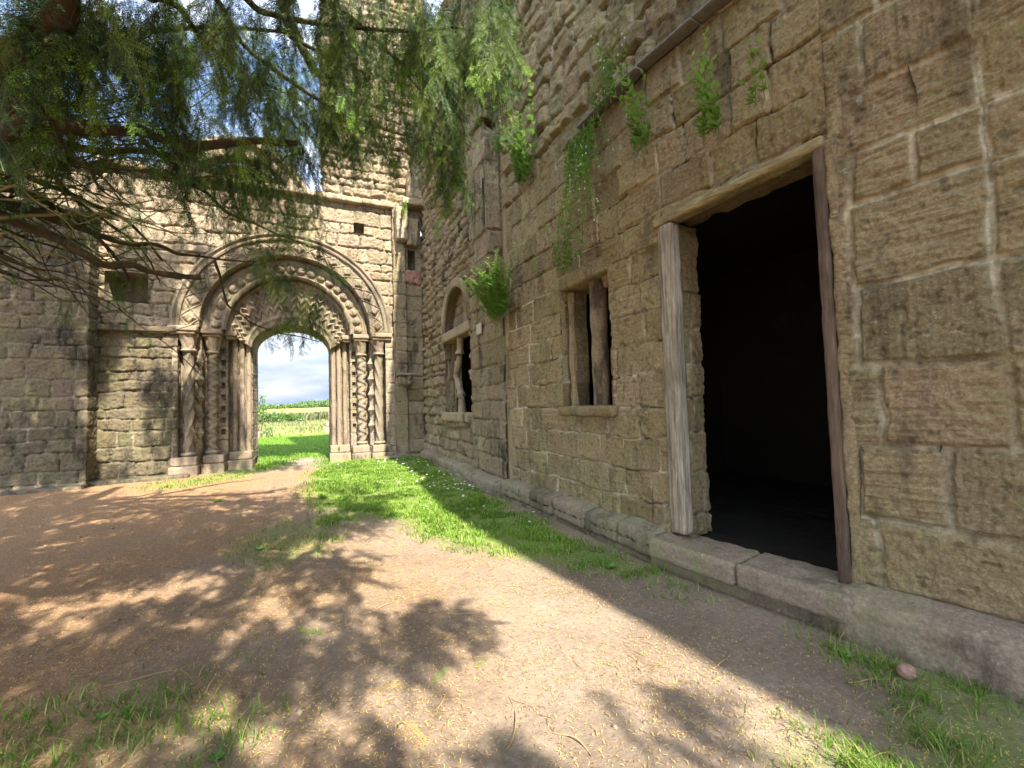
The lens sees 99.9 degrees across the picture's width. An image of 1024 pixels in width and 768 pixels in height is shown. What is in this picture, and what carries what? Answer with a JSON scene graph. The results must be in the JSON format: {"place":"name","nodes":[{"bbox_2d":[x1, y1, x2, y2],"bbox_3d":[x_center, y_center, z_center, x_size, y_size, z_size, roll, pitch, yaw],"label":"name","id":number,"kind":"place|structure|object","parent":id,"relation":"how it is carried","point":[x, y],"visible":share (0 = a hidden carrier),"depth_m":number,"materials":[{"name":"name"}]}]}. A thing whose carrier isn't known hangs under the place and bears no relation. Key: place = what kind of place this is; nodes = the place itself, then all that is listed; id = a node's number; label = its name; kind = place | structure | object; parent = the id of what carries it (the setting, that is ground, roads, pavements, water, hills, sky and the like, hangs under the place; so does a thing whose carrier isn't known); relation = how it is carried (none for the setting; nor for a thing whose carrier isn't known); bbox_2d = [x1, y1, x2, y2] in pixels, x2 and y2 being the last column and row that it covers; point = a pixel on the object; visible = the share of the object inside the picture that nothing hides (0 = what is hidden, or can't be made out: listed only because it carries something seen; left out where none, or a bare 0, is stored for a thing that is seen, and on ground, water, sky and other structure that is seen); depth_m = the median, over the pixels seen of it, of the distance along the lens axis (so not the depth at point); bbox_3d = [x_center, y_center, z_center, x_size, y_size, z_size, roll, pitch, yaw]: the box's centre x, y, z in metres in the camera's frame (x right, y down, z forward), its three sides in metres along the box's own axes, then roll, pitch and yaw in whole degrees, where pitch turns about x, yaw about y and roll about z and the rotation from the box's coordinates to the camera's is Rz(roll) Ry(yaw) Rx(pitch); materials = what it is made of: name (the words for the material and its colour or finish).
{"place":"outdoors","nodes":[
{"label":"outdoors","id":0,"kind":"place"},
{"bbox_2d":[0,0,442,407],"label":"sky","id":1,"kind":"structure","parent":0,"point":[284,381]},
{"bbox_2d":[251,433,329,470],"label":"lawn grass","id":2,"kind":"structure","parent":0,"point":[306,444],"depth_m":15.87,"materials":[{"name":"green plant"}]},
{"bbox_2d":[258,419,327,437],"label":"meadow grass","id":3,"kind":"structure","parent":0,"point":[304,429],"depth_m":35.05,"materials":[{"name":"green plant"}]},
{"bbox_2d":[0,407,1023,767],"bbox_3d":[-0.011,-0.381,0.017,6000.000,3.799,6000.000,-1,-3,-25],"label":"ground","id":4,"kind":"structure","parent":0,"point":[504,623],"depth_m":2.65,"materials":[{"name":"brown soil"}]},
{"bbox_2d":[88,710,110,721],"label":"broadleaf weed","id":5,"kind":"object","parent":4,"relation":"on","point":[101,716],"visible":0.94,"depth_m":2.12,"materials":[{"name":"green plant"}]},
{"bbox_2d":[102,661,200,685],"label":"fallen twig","id":6,"kind":"object","parent":4,"relation":"on","point":[148,675],"visible":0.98,"depth_m":2.45,"materials":[{"name":"brown wood"}]},
{"bbox_2d":[0,0,426,495],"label":"church wall","id":7,"kind":"structure","parent":4,"relation":"on","point":[89,400],"depth_m":10.58,"materials":[{"name":"stone"}]},
{"bbox_2d":[167,136,306,188],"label":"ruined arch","id":8,"kind":"structure","parent":7,"relation":"on","point":[258,147],"depth_m":12.24,"materials":[{"name":"stone"}]},
{"bbox_2d":[167,232,392,475],"bbox_3d":[-6.180,-0.766,12.126,5.171,6.317,2.127,-1,-3,-25],"label":"doorway","id":9,"kind":"structure","parent":7,"relation":"in","point":[217,422],"depth_m":11.51,"materials":[{"name":"stone"}]},
{"bbox_2d":[401,200,407,222],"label":"ivy tuft","id":10,"kind":"object","parent":7,"relation":"attached to","point":[404,207],"visible":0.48,"depth_m":11.93,"materials":[{"name":"green plant"}]},
{"bbox_2d":[206,747,225,760],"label":"broadleaf weed","id":11,"kind":"object","parent":4,"relation":"on","point":[218,754],"visible":0.96,"depth_m":1.87,"materials":[{"name":"green plant"}]},
{"bbox_2d":[254,544,265,549],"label":"broadleaf weed","id":12,"kind":"object","parent":4,"relation":"on","point":[258,548],"visible":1,"depth_m":4.68,"materials":[{"name":"green plant"}]},
{"bbox_2d":[258,394,274,436],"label":"shrub","id":13,"kind":"object","parent":4,"relation":"on","point":[266,429],"visible":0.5,"depth_m":24.50,"materials":[{"name":"green plant"}]},
{"bbox_2d":[0,0,536,380],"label":"yew tree","id":14,"kind":"object","parent":4,"relation":"on","point":[40,123],"visible":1,"depth_m":2.77,"materials":[{"name":"green plant"}]},
{"bbox_2d":[258,407,305,422],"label":"shrub","id":15,"kind":"object","parent":4,"relation":"on","point":[288,416],"visible":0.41,"depth_m":50.87,"materials":[{"name":"green plant"}]},
{"bbox_2d":[258,410,328,422],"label":"tall weeds","id":16,"kind":"object","parent":4,"relation":"on","point":[316,415],"visible":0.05,"depth_m":55.09,"materials":[{"name":"green plant"}]},
{"bbox_2d":[258,402,328,409],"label":"hedge","id":17,"kind":"object","parent":4,"relation":"on","point":[283,406],"visible":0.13,"depth_m":233.78,"materials":[{"name":"green plant"}]},
{"bbox_2d":[258,399,328,408],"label":"distant wood","id":18,"kind":"object","parent":4,"relation":"on","point":[311,402],"visible":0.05,"depth_m":297.20,"materials":[{"name":"green plant"}]},
{"bbox_2d":[298,626,322,635],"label":"fallen sprig","id":19,"kind":"object","parent":4,"relation":"on","point":[311,631],"visible":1,"depth_m":2.91,"materials":[{"name":"green plant"}]},
{"bbox_2d":[323,410,328,432],"bbox_3d":[-11.370,2.422,27.276,1.130,1.544,0.934,-1,-3,-25],"label":"masonry stump","id":20,"kind":"object","parent":4,"relation":"on","point":[325,428],"visible":0.23,"depth_m":26.76,"materials":[{"name":"beige stone"}]},
{"bbox_2d":[368,680,405,692],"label":"fallen sprig","id":21,"kind":"object","parent":4,"relation":"on","point":[390,687],"visible":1,"depth_m":2.31,"materials":[{"name":"yellow plant"}]},
{"bbox_2d":[395,720,431,752],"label":"fallen sprig","id":22,"kind":"object","parent":4,"relation":"on","point":[415,733],"visible":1,"depth_m":1.97,"materials":[{"name":"yellow plant"}]},
{"bbox_2d":[432,667,448,683],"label":"fallen sprig","id":23,"kind":"object","parent":4,"relation":"on","point":[439,674],"visible":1,"depth_m":2.40,"materials":[{"name":"plant"}]},
{"bbox_2d":[433,680,448,711],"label":"fallen twig","id":24,"kind":"object","parent":4,"relation":"on","point":[443,698],"visible":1,"depth_m":2.20,"materials":[{"name":"beige wood"}]},
{"bbox_2d":[418,0,510,496],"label":"rubble wall","id":25,"kind":"structure","parent":4,"relation":"on","point":[464,395],"depth_m":9.04,"materials":[{"name":"stone"}]},
{"bbox_2d":[432,214,442,249],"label":"wall plant","id":26,"kind":"object","parent":25,"relation":"attached to","point":[435,230],"depth_m":10.66,"materials":[{"name":"green plant"}]},
{"bbox_2d":[441,277,473,422],"bbox_3d":[-1.107,-0.759,9.693,0.540,3.203,2.192,-1,-3,-25],"label":"window","id":27,"kind":"structure","parent":25,"relation":"in","point":[456,308],"depth_m":9.99,"materials":[{"name":"stone"}]},
{"bbox_2d":[476,323,481,334],"bbox_3d":[-0.615,-1.027,8.058,0.023,0.198,0.258,-1,-3,-25],"label":"wall plaque","id":28,"kind":"object","parent":25,"relation":"attached to","point":[478,328],"depth_m":8.04,"materials":[{"name":"stone"}]},
{"bbox_2d":[460,240,514,323],"bbox_3d":[-0.402,-1.472,6.876,0.499,0.894,2.344,-1,-3,-25],"label":"wall plant","id":29,"kind":"object","parent":25,"relation":"attached to","point":[496,292],"visible":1,"depth_m":6.79,"materials":[{"name":"green plant"}]},
{"bbox_2d":[489,120,510,158],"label":"wall plant","id":30,"kind":"object","parent":25,"relation":"attached to","point":[499,146],"depth_m":6.85,"materials":[{"name":"green plant"}]},
{"bbox_2d":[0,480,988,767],"bbox_3d":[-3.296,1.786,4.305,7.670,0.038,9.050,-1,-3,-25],"label":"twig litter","id":31,"kind":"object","parent":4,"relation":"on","point":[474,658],"visible":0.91,"depth_m":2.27,"materials":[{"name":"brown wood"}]},
{"bbox_2d":[1,489,1017,767],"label":"pebbles","id":32,"kind":"object","parent":4,"relation":"on","point":[641,669],"visible":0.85,"depth_m":3.03,"materials":[{"name":"stone"}]},
{"bbox_2d":[506,698,516,751],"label":"fallen twig","id":33,"kind":"object","parent":4,"relation":"on","point":[514,727],"visible":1,"depth_m":1.99,"materials":[{"name":"beige wood"}]},
{"bbox_2d":[0,462,1023,767],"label":"fallen needles","id":34,"kind":"object","parent":4,"relation":"on","point":[472,564],"visible":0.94,"depth_m":2.62,"materials":[{"name":"plant"}]},
{"bbox_2d":[315,456,722,653],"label":"grass","id":35,"kind":"structure","parent":4,"relation":"on","point":[439,508],"depth_m":6.29,"materials":[{"name":"green plant"}]},
{"bbox_2d":[553,732,591,755],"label":"fallen twig","id":36,"kind":"object","parent":4,"relation":"on","point":[576,738],"visible":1,"depth_m":1.92,"materials":[{"name":"beige wood"}]},
{"bbox_2d":[603,562,617,567],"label":"broadleaf weed","id":37,"kind":"object","parent":4,"relation":"on","point":[612,565],"visible":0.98,"depth_m":3.87,"materials":[{"name":"green plant"}]},
{"bbox_2d":[710,653,730,668],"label":"fallen twig","id":38,"kind":"object","parent":4,"relation":"on","point":[721,661],"visible":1,"depth_m":2.43,"materials":[{"name":"brown wood"}]},
{"bbox_2d":[497,0,1023,703],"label":"ashlar wall","id":39,"kind":"structure","parent":4,"relation":"on","point":[767,350],"depth_m":3.37,"materials":[{"name":"stone"}]},
{"bbox_2d":[499,69,537,186],"bbox_3d":[0.123,-3.419,5.978,0.412,1.029,1.218,-1,-3,-25],"label":"wall plant","id":40,"kind":"object","parent":39,"relation":"attached to","point":[520,164],"depth_m":6.09,"materials":[{"name":"green plant"}]},
{"bbox_2d":[540,147,584,277],"bbox_3d":[0.630,-1.867,4.911,0.407,1.027,1.278,-1,-3,-25],"label":"trailing plant","id":41,"kind":"object","parent":39,"relation":"hanging from","point":[565,257],"visible":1,"depth_m":5.13,"materials":[{"name":"green plant"}]},
{"bbox_2d":[554,110,615,234],"bbox_3d":[0.783,-2.340,4.854,0.185,1.303,1.198,-1,-3,-25],"label":"trailing plant","id":42,"kind":"object","parent":39,"relation":"hanging from","point":[578,151],"visible":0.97,"depth_m":4.90,"materials":[{"name":"green plant"}]},
{"bbox_2d":[554,256,617,416],"bbox_3d":[1.024,-0.518,5.237,0.560,1.815,1.236,-1,-3,-25],"label":"window","id":43,"kind":"structure","parent":39,"relation":"in","point":[573,287],"depth_m":5.35,"materials":[{"name":"stone"}]},
{"bbox_2d":[584,3,629,114],"bbox_3d":[0.958,-3.265,4.390,0.254,0.651,0.763,-1,-3,-25],"label":"trailing plant","id":44,"kind":"object","parent":39,"relation":"attached to","point":[609,74],"visible":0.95,"depth_m":4.42,"materials":[{"name":"green plant"}]},
{"bbox_2d":[607,57,651,157],"bbox_3d":[1.124,-2.620,4.098,0.349,0.822,0.479,-2,-3,5],"label":"wall plant","id":45,"kind":"object","parent":39,"relation":"attached to","point":[633,114],"depth_m":4.04,"materials":[{"name":"green plant"}]},
{"bbox_2d":[687,26,722,143],"bbox_3d":[1.506,-2.369,3.430,0.244,0.805,0.360,-1,-3,-25],"label":"wall plant","id":46,"kind":"object","parent":39,"relation":"attached to","point":[711,111],"depth_m":3.40,"materials":[{"name":"green plant"}]},
{"bbox_2d":[735,35,769,105],"bbox_3d":[1.727,-2.256,3.116,0.155,0.444,0.239,-1,-3,-25],"label":"wall plant","id":47,"kind":"object","parent":39,"relation":"attached to","point":[761,75],"depth_m":3.09,"materials":[{"name":"green plant"}]},
{"bbox_2d":[839,647,854,658],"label":"broadleaf weed","id":48,"kind":"object","parent":4,"relation":"on","point":[843,652],"visible":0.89,"depth_m":2.47,"materials":[{"name":"green plant"}]},
{"bbox_2d":[848,677,890,682],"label":"fallen twig","id":49,"kind":"object","parent":4,"relation":"on","point":[868,679],"visible":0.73,"depth_m":2.24,"materials":[{"name":"brown wood"}]},
{"bbox_2d":[896,663,916,679],"bbox_3d":[2.079,1.513,2.267,0.085,0.074,0.064,-2,-3,1],"label":"loose stone","id":50,"kind":"object","parent":4,"relation":"on","point":[907,670],"visible":0.96,"depth_m":2.25,"materials":[{"name":"pink stone"}]},
{"bbox_2d":[0,465,1023,767],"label":"grass","id":51,"kind":"structure","parent":0,"point":[870,755],"depth_m":2.06,"materials":[{"name":"green plant"}]}
]}

